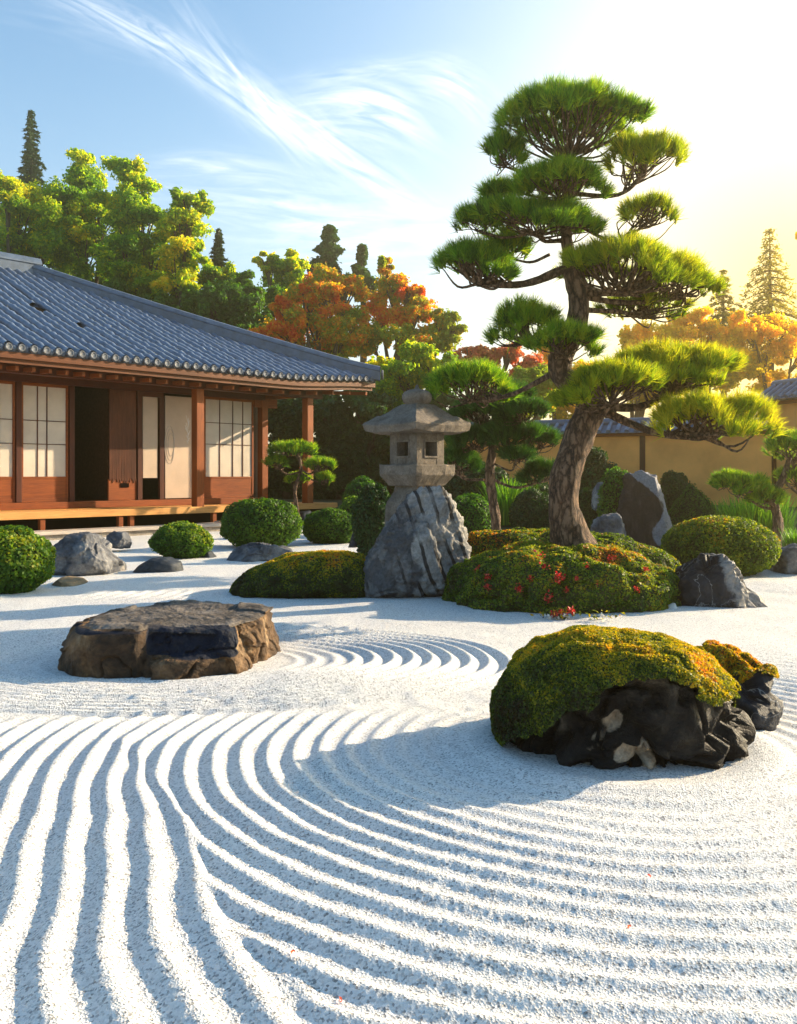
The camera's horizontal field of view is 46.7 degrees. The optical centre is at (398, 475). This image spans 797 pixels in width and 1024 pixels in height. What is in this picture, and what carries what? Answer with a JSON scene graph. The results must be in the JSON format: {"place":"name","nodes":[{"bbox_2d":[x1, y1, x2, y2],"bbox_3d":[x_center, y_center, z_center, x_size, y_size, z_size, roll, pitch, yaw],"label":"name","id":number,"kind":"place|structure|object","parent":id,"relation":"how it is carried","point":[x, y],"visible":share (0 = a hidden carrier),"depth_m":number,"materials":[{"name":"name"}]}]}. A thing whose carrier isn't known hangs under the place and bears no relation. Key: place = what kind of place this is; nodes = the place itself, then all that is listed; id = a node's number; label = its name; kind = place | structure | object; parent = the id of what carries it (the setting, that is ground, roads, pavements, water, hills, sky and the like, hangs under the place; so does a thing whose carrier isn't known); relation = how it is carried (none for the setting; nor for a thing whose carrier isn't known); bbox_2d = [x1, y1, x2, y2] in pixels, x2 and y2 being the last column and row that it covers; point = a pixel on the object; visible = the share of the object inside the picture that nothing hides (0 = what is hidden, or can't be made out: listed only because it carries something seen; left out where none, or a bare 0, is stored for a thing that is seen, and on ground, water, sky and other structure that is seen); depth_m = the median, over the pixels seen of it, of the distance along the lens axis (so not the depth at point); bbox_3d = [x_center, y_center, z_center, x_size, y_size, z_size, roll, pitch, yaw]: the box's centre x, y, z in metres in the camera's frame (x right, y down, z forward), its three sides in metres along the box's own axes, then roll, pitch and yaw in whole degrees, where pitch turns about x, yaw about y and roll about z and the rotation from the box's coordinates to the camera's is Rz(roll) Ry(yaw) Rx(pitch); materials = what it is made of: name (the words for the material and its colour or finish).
{"place":"outdoors","nodes":[
{"label":"outdoors","id":0,"kind":"place"},
{"bbox_2d":[0,530,796,1023],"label":"sand","id":1,"kind":"structure","parent":0,"point":[360,810],"depth_m":3.15,"materials":[{"name":"white sand"}]},
{"bbox_2d":[0,525,56,593],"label":"clipped shrub","id":2,"kind":"object","parent":1,"relation":"on","point":[27,559],"visible":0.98,"depth_m":9.77,"materials":[{"name":"green plant"}]},
{"bbox_2d":[52,576,87,586],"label":"rock","id":3,"kind":"object","parent":1,"relation":"on","point":[67,581],"visible":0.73,"depth_m":10.54,"materials":[{"name":"beige stone"}]},
{"bbox_2d":[53,532,126,575],"bbox_3d":[-4.076,1.017,11.929,0.928,0.607,0.985,0,0,0],"label":"boulder","id":4,"kind":"object","parent":1,"relation":"on","point":[84,554],"visible":0.81,"depth_m":11.55,"materials":[{"name":"grey stone"}]},
{"bbox_2d":[106,531,131,548],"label":"rock","id":5,"kind":"object","parent":1,"relation":"on","point":[120,540],"visible":0.89,"depth_m":15.29,"materials":[{"name":"grey stone"}]},
{"bbox_2d":[133,557,183,572],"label":"rock","id":6,"kind":"object","parent":1,"relation":"on","point":[161,564],"visible":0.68,"depth_m":11.95,"materials":[{"name":"stone"}]},
{"bbox_2d":[57,599,280,679],"bbox_3d":[-1.557,1.128,6.430,1.473,0.382,1.525,0,0,0],"label":"boulder","id":7,"kind":"object","parent":1,"relation":"on","point":[182,639],"visible":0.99,"depth_m":5.91,"materials":[{"name":"brown stone"}]},
{"bbox_2d":[148,520,213,558],"bbox_3d":[-3.341,1.010,14.205,1.008,0.651,0.893,0,0,0],"label":"clipped shrub","id":8,"kind":"object","parent":1,"relation":"on","point":[183,539],"visible":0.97,"depth_m":13.93,"materials":[{"name":"green plant"}]},
{"bbox_2d":[200,551,216,557],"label":"rock","id":9,"kind":"object","parent":1,"relation":"on","point":[209,554],"visible":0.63,"depth_m":14.16,"materials":[{"name":"stone"}]},
{"bbox_2d":[226,542,292,561],"bbox_3d":[-2.035,1.153,13.810,1.024,0.333,0.840,0,0,0],"label":"boulder","id":10,"kind":"object","parent":1,"relation":"on","point":[254,551],"visible":0.6,"depth_m":13.57,"materials":[{"name":"grey stone"}]},
{"bbox_2d":[220,497,304,547],"bbox_3d":[-2.418,0.862,16.268,1.486,0.991,1.394,0,0,0],"label":"clipped shrub","id":11,"kind":"object","parent":1,"relation":"on","point":[271,521],"visible":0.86,"depth_m":15.85,"materials":[{"name":"green plant"}]},
{"bbox_2d":[228,549,365,598],"bbox_3d":[-0.961,1.072,9.950,1.772,0.541,1.177,0,0,0],"label":"moss mound","id":12,"kind":"object","parent":1,"relation":"on","point":[323,573],"visible":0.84,"depth_m":9.47,"materials":[{"name":"green plant"}]},
{"bbox_2d":[261,438,337,514],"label":"garden pine","id":13,"kind":"object","parent":1,"relation":"on","point":[302,475],"visible":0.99,"depth_m":21.91,"materials":[{"name":"green plant"}]},
{"bbox_2d":[299,510,310,519],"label":"rock","id":14,"kind":"object","parent":1,"relation":"on","point":[303,514],"visible":0.2,"depth_m":22.23,"materials":[{"name":"stone"}]},
{"bbox_2d":[348,532,356,547],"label":"rock","id":15,"kind":"object","parent":1,"relation":"on","point":[352,544],"visible":0.27,"depth_m":14.45,"materials":[{"name":"stone"}]},
{"bbox_2d":[342,475,374,502],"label":"clipped shrub","id":16,"kind":"object","parent":1,"relation":"on","point":[353,487],"visible":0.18,"depth_m":19.34,"materials":[{"name":"green plant"}]},
{"bbox_2d":[363,485,471,597],"bbox_3d":[0.151,0.707,9.802,1.243,1.226,0.975,0,0,0],"label":"boulder","id":17,"kind":"object","parent":1,"relation":"on","point":[420,547],"visible":0.84,"depth_m":9.48,"materials":[{"name":"grey stone"}]},
{"bbox_2d":[362,385,470,526],"bbox_3d":[0.203,-0.207,10.058,0.874,1.578,0.871,0,0,-43],"label":"stone lantern","id":18,"kind":"object","parent":17,"relation":"on","point":[416,426],"visible":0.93,"depth_m":9.89,"materials":[{"name":"stone"}]},
{"bbox_2d":[396,440,408,457],"bbox_3d":[0.046,-0.288,9.912,0.018,0.194,0.205,0,0,-43],"label":"window frame","id":19,"kind":"structure","parent":18,"relation":"in","point":[397,441],"depth_m":9.93,"materials":[{"name":"stone"}]},
{"bbox_2d":[424,440,437,457],"bbox_3d":[0.345,-0.288,9.902,0.205,0.194,0.018,0,0,-43],"label":"window frame","id":20,"kind":"structure","parent":18,"relation":"in","point":[436,441],"depth_m":9.91,"materials":[{"name":"stone"}]},
{"bbox_2d":[454,493,500,534],"bbox_3d":[1.185,0.797,15.002,0.961,1.063,0.868,0,0,0],"label":"clipped shrub","id":21,"kind":"object","parent":1,"relation":"on","point":[473,510],"visible":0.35,"depth_m":14.70,"materials":[{"name":"green plant"}]},
{"bbox_2d":[444,378,562,530],"bbox_3d":[1.404,-0.116,12.636,2.161,2.601,1.311,0,0,0],"label":"pine tree","id":22,"kind":"object","parent":1,"relation":"on","point":[505,426],"visible":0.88,"depth_m":12.48,"materials":[{"name":"green plant"}]},
{"bbox_2d":[508,488,549,528],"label":"clipped shrub","id":23,"kind":"object","parent":1,"relation":"on","point":[529,508],"visible":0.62,"depth_m":17.22,"materials":[{"name":"green plant"}]},
{"bbox_2d":[530,605,589,619],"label":"flowering plant","id":24,"kind":"object","parent":1,"relation":"on","point":[557,612],"visible":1,"depth_m":8.05,"materials":[{"name":"red plant"}]},
{"bbox_2d":[441,539,681,613],"bbox_3d":[1.661,1.049,9.298,2.460,0.811,2.074,0,0,0],"label":"moss mound","id":25,"kind":"object","parent":1,"relation":"on","point":[531,576],"visible":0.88,"depth_m":8.48,"materials":[{"name":"green plant"}]},
{"bbox_2d":[420,71,788,546],"bbox_3d":[1.992,-1.602,9.569,3.950,5.028,2.048,0,0,17],"label":"pine tree","id":26,"kind":"object","parent":25,"relation":"on","point":[669,372],"visible":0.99,"depth_m":9.39,"materials":[{"name":"green plant"}]},
{"bbox_2d":[467,527,680,571],"bbox_3d":[1.963,0.937,10.502,2.632,0.796,1.322,0,0,0],"label":"moss mound","id":27,"kind":"object","parent":1,"relation":"on","point":[480,541],"visible":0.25,"depth_m":10.17,"materials":[{"name":"green plant"}]},
{"bbox_2d":[578,487,598,530],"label":"clipped shrub","id":28,"kind":"object","parent":1,"relation":"on","point":[589,513],"visible":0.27,"depth_m":17.35,"materials":[{"name":"green plant"}]},
{"bbox_2d":[585,610,625,619],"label":"flowering plant","id":29,"kind":"object","parent":1,"relation":"on","point":[594,617],"visible":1,"depth_m":7.99,"materials":[{"name":"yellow plant"}]},
{"bbox_2d":[590,513,625,535],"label":"rock","id":30,"kind":"object","parent":1,"relation":"on","point":[611,523],"visible":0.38,"depth_m":14.43,"materials":[{"name":"grey stone"}]},
{"bbox_2d":[489,624,755,768],"bbox_3d":[1.040,1.018,4.335,1.214,0.631,0.997,0,0,0],"label":"mossy boulder","id":31,"kind":"object","parent":1,"relation":"on","point":[602,697],"visible":0.99,"depth_m":3.97,"materials":[{"name":"green plant"}]},
{"bbox_2d":[617,470,672,548],"bbox_3d":[4.159,0.610,15.650,1.070,1.420,0.718,0,0,0],"label":"standing stone","id":32,"kind":"object","parent":1,"relation":"on","point":[643,512],"visible":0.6,"depth_m":15.40,"materials":[{"name":"grey stone"}]},
{"bbox_2d":[668,603,676,608],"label":"pebble","id":33,"kind":"object","parent":1,"relation":"on","point":[672,605],"visible":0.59,"depth_m":8.58,"materials":[{"name":"white stone"}]},
{"bbox_2d":[675,553,767,607],"bbox_3d":[3.054,1.035,9.006,0.974,0.571,0.810,0,0,0],"label":"boulder","id":34,"kind":"object","parent":1,"relation":"on","point":[711,580],"visible":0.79,"depth_m":8.70,"materials":[{"name":"grey stone"}]},
{"bbox_2d":[696,639,783,730],"bbox_3d":[1.706,1.087,4.836,0.667,0.465,0.560,0,0,44],"label":"mossy boulder","id":35,"kind":"object","parent":1,"relation":"on","point":[759,703],"visible":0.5,"depth_m":4.64,"materials":[{"name":"grey stone"}]},
{"bbox_2d":[705,426,796,546],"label":"garden pine","id":36,"kind":"object","parent":1,"relation":"on","point":[737,482],"visible":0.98,"depth_m":14.53,"materials":[{"name":"green plant"}]},
{"bbox_2d":[714,492,796,546],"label":"grass tuft","id":37,"kind":"object","parent":1,"relation":"on","point":[754,512],"visible":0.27,"depth_m":14.98,"materials":[{"name":"green plant"}]},
{"bbox_2d":[768,543,796,573],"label":"boulder","id":38,"kind":"object","parent":1,"relation":"on","point":[786,562],"visible":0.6,"depth_m":11.73,"materials":[{"name":"grey stone"}]},
{"bbox_2d":[779,526,796,546],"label":"grass tuft","id":39,"kind":"object","parent":1,"relation":"on","point":[791,538],"visible":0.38,"depth_m":13.53,"materials":[{"name":"green plant"}]},
{"bbox_2d":[0,0,796,448],"label":"sky","id":40,"kind":"structure","parent":0,"point":[366,119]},
{"bbox_2d":[270,498,796,533],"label":"ground","id":41,"kind":"structure","parent":0,"point":[503,527],"depth_m":24.66,"materials":[{"name":"green plant"}]},
{"bbox_2d":[16,110,46,227],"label":"fir tree","id":42,"kind":"object","parent":41,"relation":"on","point":[31,158],"visible":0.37,"depth_m":45.85,"materials":[{"name":"green plant"}]},
{"bbox_2d":[0,169,83,274],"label":"broadleaf tree","id":43,"kind":"object","parent":41,"relation":"on","point":[27,204],"visible":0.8,"depth_m":35.84,"materials":[{"name":"green plant"}]},
{"bbox_2d":[30,147,118,283],"bbox_3d":[-12.903,-6.144,37.291,3.993,14.379,3.818,0,0,0],"label":"broadleaf tree","id":44,"kind":"object","parent":41,"relation":"on","point":[83,240],"visible":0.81,"depth_m":36.57,"materials":[{"name":"green plant"}]},
{"bbox_2d":[46,222,163,284],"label":"broadleaf tree","id":45,"kind":"object","parent":41,"relation":"on","point":[92,280],"visible":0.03,"depth_m":39.67,"materials":[{"name":"green plant"}]},
{"bbox_2d":[80,154,175,293],"bbox_3d":[-10.252,-5.595,35.724,3.726,13.284,4.436,0,0,0],"label":"broadleaf tree","id":46,"kind":"object","parent":41,"relation":"on","point":[131,208],"visible":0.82,"depth_m":34.89,"materials":[{"name":"green plant"}]},
{"bbox_2d":[103,275,228,322],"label":"broadleaf tree","id":47,"kind":"object","parent":41,"relation":"on","point":[166,299],"visible":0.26,"depth_m":34.53,"materials":[{"name":"green plant"}]},
{"bbox_2d":[126,186,215,308],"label":"broadleaf tree","id":48,"kind":"object","parent":41,"relation":"on","point":[180,225],"visible":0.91,"depth_m":34.70,"materials":[{"name":"green plant"}]},
{"bbox_2d":[0,251,383,539],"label":"tea house","id":49,"kind":"structure","parent":41,"relation":"on","point":[130,414],"depth_m":21.51,"materials":[{"name":"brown wood"}]},
{"bbox_2d":[107,389,135,500],"bbox_3d":[-6.364,-0.707,21.253,0.069,2.538,0.728,0,0,42],"label":"door panel","id":50,"kind":"structure","parent":49,"relation":"in","point":[121,483],"depth_m":21.22,"materials":[{"name":"orange wood"}]},
{"bbox_2d":[202,227,228,289],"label":"cypress tree","id":51,"kind":"object","parent":41,"relation":"on","point":[217,257],"visible":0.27,"depth_m":37.86,"materials":[{"name":"green plant"}]},
{"bbox_2d":[194,260,240,292],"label":"broadleaf tree","id":52,"kind":"object","parent":41,"relation":"on","point":[210,271],"visible":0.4,"depth_m":36.40,"materials":[{"name":"green plant"}]},
{"bbox_2d":[188,269,285,339],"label":"broadleaf tree","id":53,"kind":"object","parent":41,"relation":"on","point":[239,301],"visible":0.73,"depth_m":34.47,"materials":[{"name":"green plant"}]},
{"bbox_2d":[251,248,311,455],"bbox_3d":[-4.781,-4.220,37.982,3.021,10.521,2.633,0,0,36],"label":"broadleaf tree","id":54,"kind":"object","parent":41,"relation":"on","point":[288,270],"visible":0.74,"depth_m":37.95,"materials":[{"name":"green plant"}]},
{"bbox_2d":[268,394,342,498],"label":"camellia tree","id":55,"kind":"object","parent":41,"relation":"on","point":[280,424],"visible":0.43,"depth_m":29.94,"materials":[{"name":"green plant"}]},
{"bbox_2d":[249,262,375,442],"bbox_3d":[-3.395,-3.287,33.414,5.332,8.662,2.722,0,0,0],"label":"maple tree","id":56,"kind":"object","parent":41,"relation":"on","point":[317,289],"visible":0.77,"depth_m":32.83,"materials":[{"name":"orange plant"}]},
{"bbox_2d":[302,507,352,543],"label":"clipped shrub","id":57,"kind":"object","parent":41,"relation":"on","point":[330,525],"visible":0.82,"depth_m":16.83,"materials":[{"name":"green plant"}]},
{"bbox_2d":[305,224,350,317],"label":"conifer tree","id":58,"kind":"object","parent":41,"relation":"on","point":[328,250],"visible":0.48,"depth_m":41.54,"materials":[{"name":"green plant"}]},
{"bbox_2d":[292,389,397,499],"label":"camellia tree","id":59,"kind":"object","parent":41,"relation":"on","point":[350,445],"visible":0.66,"depth_m":28.48,"materials":[{"name":"green plant"}]},
{"bbox_2d":[338,495,357,514],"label":"clipped shrub","id":60,"kind":"object","parent":41,"relation":"on","point":[347,503],"visible":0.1,"depth_m":18.02,"materials":[{"name":"green plant"}]},
{"bbox_2d":[350,243,378,423],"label":"conifer tree","id":61,"kind":"object","parent":41,"relation":"on","point":[358,267],"visible":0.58,"depth_m":41.72,"materials":[{"name":"green plant"}]},
{"bbox_2d":[350,482,390,555],"bbox_3d":[-0.363,0.731,14.201,0.772,1.276,0.716,0,0,0],"label":"shrub","id":62,"kind":"object","parent":41,"relation":"on","point":[367,510],"visible":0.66,"depth_m":13.99,"materials":[{"name":"green plant"}]},
{"bbox_2d":[348,255,467,364],"bbox_3d":[0.315,-3.550,33.922,4.545,9.211,3.011,0,0,0],"label":"maple tree","id":63,"kind":"object","parent":41,"relation":"on","point":[443,331],"visible":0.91,"depth_m":33.70,"materials":[{"name":"orange plant"}]},
{"bbox_2d":[365,339,458,412],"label":"broadleaf tree","id":64,"kind":"object","parent":41,"relation":"on","point":[419,359],"visible":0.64,"depth_m":29.24,"materials":[{"name":"green plant"}]},
{"bbox_2d":[392,387,480,486],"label":"camellia tree","id":65,"kind":"object","parent":41,"relation":"on","point":[443,399],"visible":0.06,"depth_m":27.89,"materials":[{"name":"green plant"}]},
{"bbox_2d":[442,461,515,499],"bbox_3d":[1.702,0.223,20.528,1.932,1.304,1.731,0,0,0],"label":"shrub","id":66,"kind":"object","parent":41,"relation":"on","point":[455,486],"visible":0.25,"depth_m":19.85,"materials":[{"name":"green plant"}]},
{"bbox_2d":[453,342,551,421],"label":"maple tree","id":67,"kind":"object","parent":41,"relation":"on","point":[511,355],"visible":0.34,"depth_m":30.63,"materials":[{"name":"red plant"}]},
{"bbox_2d":[480,474,540,524],"bbox_3d":[2.269,0.469,18.580,1.276,1.040,1.330,0,0,40],"label":"grass tuft","id":68,"kind":"object","parent":41,"relation":"on","point":[505,500],"visible":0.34,"depth_m":18.36,"materials":[{"name":"green plant"}]},
{"bbox_2d":[500,362,557,419],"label":"maple tree","id":69,"kind":"object","parent":41,"relation":"on","point":[530,375],"visible":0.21,"depth_m":28.89,"materials":[{"name":"green plant"}]},
{"bbox_2d":[509,478,548,493],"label":"shrub","id":70,"kind":"object","parent":41,"relation":"on","point":[543,487],"visible":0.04,"depth_m":20.59,"materials":[{"name":"green plant"}]},
{"bbox_2d":[507,346,592,419],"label":"broadleaf tree","id":71,"kind":"object","parent":41,"relation":"on","point":[562,413],"visible":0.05,"depth_m":35.81,"materials":[{"name":"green plant"}]},
{"bbox_2d":[579,446,616,490],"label":"shrub","id":72,"kind":"object","parent":41,"relation":"on","point":[596,465],"visible":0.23,"depth_m":19.62,"materials":[{"name":"green plant"}]},
{"bbox_2d":[444,415,776,506],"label":"garden wall","id":73,"kind":"structure","parent":41,"relation":"on","point":[632,451],"depth_m":23.51,"materials":[{"name":"paint"}]},
{"bbox_2d":[596,466,627,516],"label":"shrub","id":74,"kind":"object","parent":41,"relation":"on","point":[609,493],"visible":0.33,"depth_m":16.25,"materials":[{"name":"green plant"}]},
{"bbox_2d":[557,319,699,417],"bbox_3d":[9.522,-2.824,39.817,6.743,7.761,3.372,0,0,0],"label":"broadleaf tree","id":75,"kind":"object","parent":41,"relation":"on","point":[626,335],"visible":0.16,"depth_m":39.45,"materials":[{"name":"orange plant"}]},
{"bbox_2d":[659,470,689,511],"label":"shrub","id":76,"kind":"object","parent":41,"relation":"on","point":[673,485],"visible":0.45,"depth_m":19.32,"materials":[{"name":"green plant"}]},
{"bbox_2d":[668,483,717,526],"bbox_3d":[5.567,0.745,17.516,0.966,1.215,0.940,0,0,0],"label":"cone shrub","id":77,"kind":"object","parent":41,"relation":"on","point":[692,502],"visible":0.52,"depth_m":17.30,"materials":[{"name":"green plant"}]},
{"bbox_2d":[655,305,764,393],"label":"broadleaf tree","id":78,"kind":"object","parent":41,"relation":"on","point":[683,326],"visible":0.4,"depth_m":39.95,"materials":[{"name":"orange plant"}]},
{"bbox_2d":[660,515,781,575],"bbox_3d":[4.091,0.905,11.752,1.497,0.834,1.374,0,0,0],"label":"dome shrub","id":79,"kind":"object","parent":41,"relation":"on","point":[748,546],"visible":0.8,"depth_m":11.30,"materials":[{"name":"green plant"}]},
{"bbox_2d":[697,269,749,396],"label":"fir tree","id":80,"kind":"object","parent":41,"relation":"on","point":[723,312],"visible":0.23,"depth_m":42.87,"materials":[{"name":"yellow plant"}]},
{"bbox_2d":[712,499,742,515],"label":"grass tuft","id":81,"kind":"object","parent":41,"relation":"on","point":[718,510],"visible":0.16,"depth_m":18.35,"materials":[{"name":"green plant"}]},
{"bbox_2d":[726,307,796,393],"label":"broadleaf tree","id":82,"kind":"object","parent":41,"relation":"on","point":[755,331],"visible":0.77,"depth_m":40.62,"materials":[{"name":"orange plant"}]},
{"bbox_2d":[739,227,796,370],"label":"fir tree","id":83,"kind":"object","parent":41,"relation":"on","point":[771,301],"visible":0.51,"depth_m":42.82,"materials":[{"name":"yellow plant"}]},
{"bbox_2d":[760,378,796,506],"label":"garden wall","id":84,"kind":"structure","parent":41,"relation":"on","point":[783,393],"depth_m":22.12,"materials":[{"name":"paint"}]},
{"bbox_2d":[591,482,602,510],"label":"rock","id":85,"kind":"object","parent":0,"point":[594,501],"visible":0.15,"depth_m":17.25,"materials":[{"name":"grey stone"}]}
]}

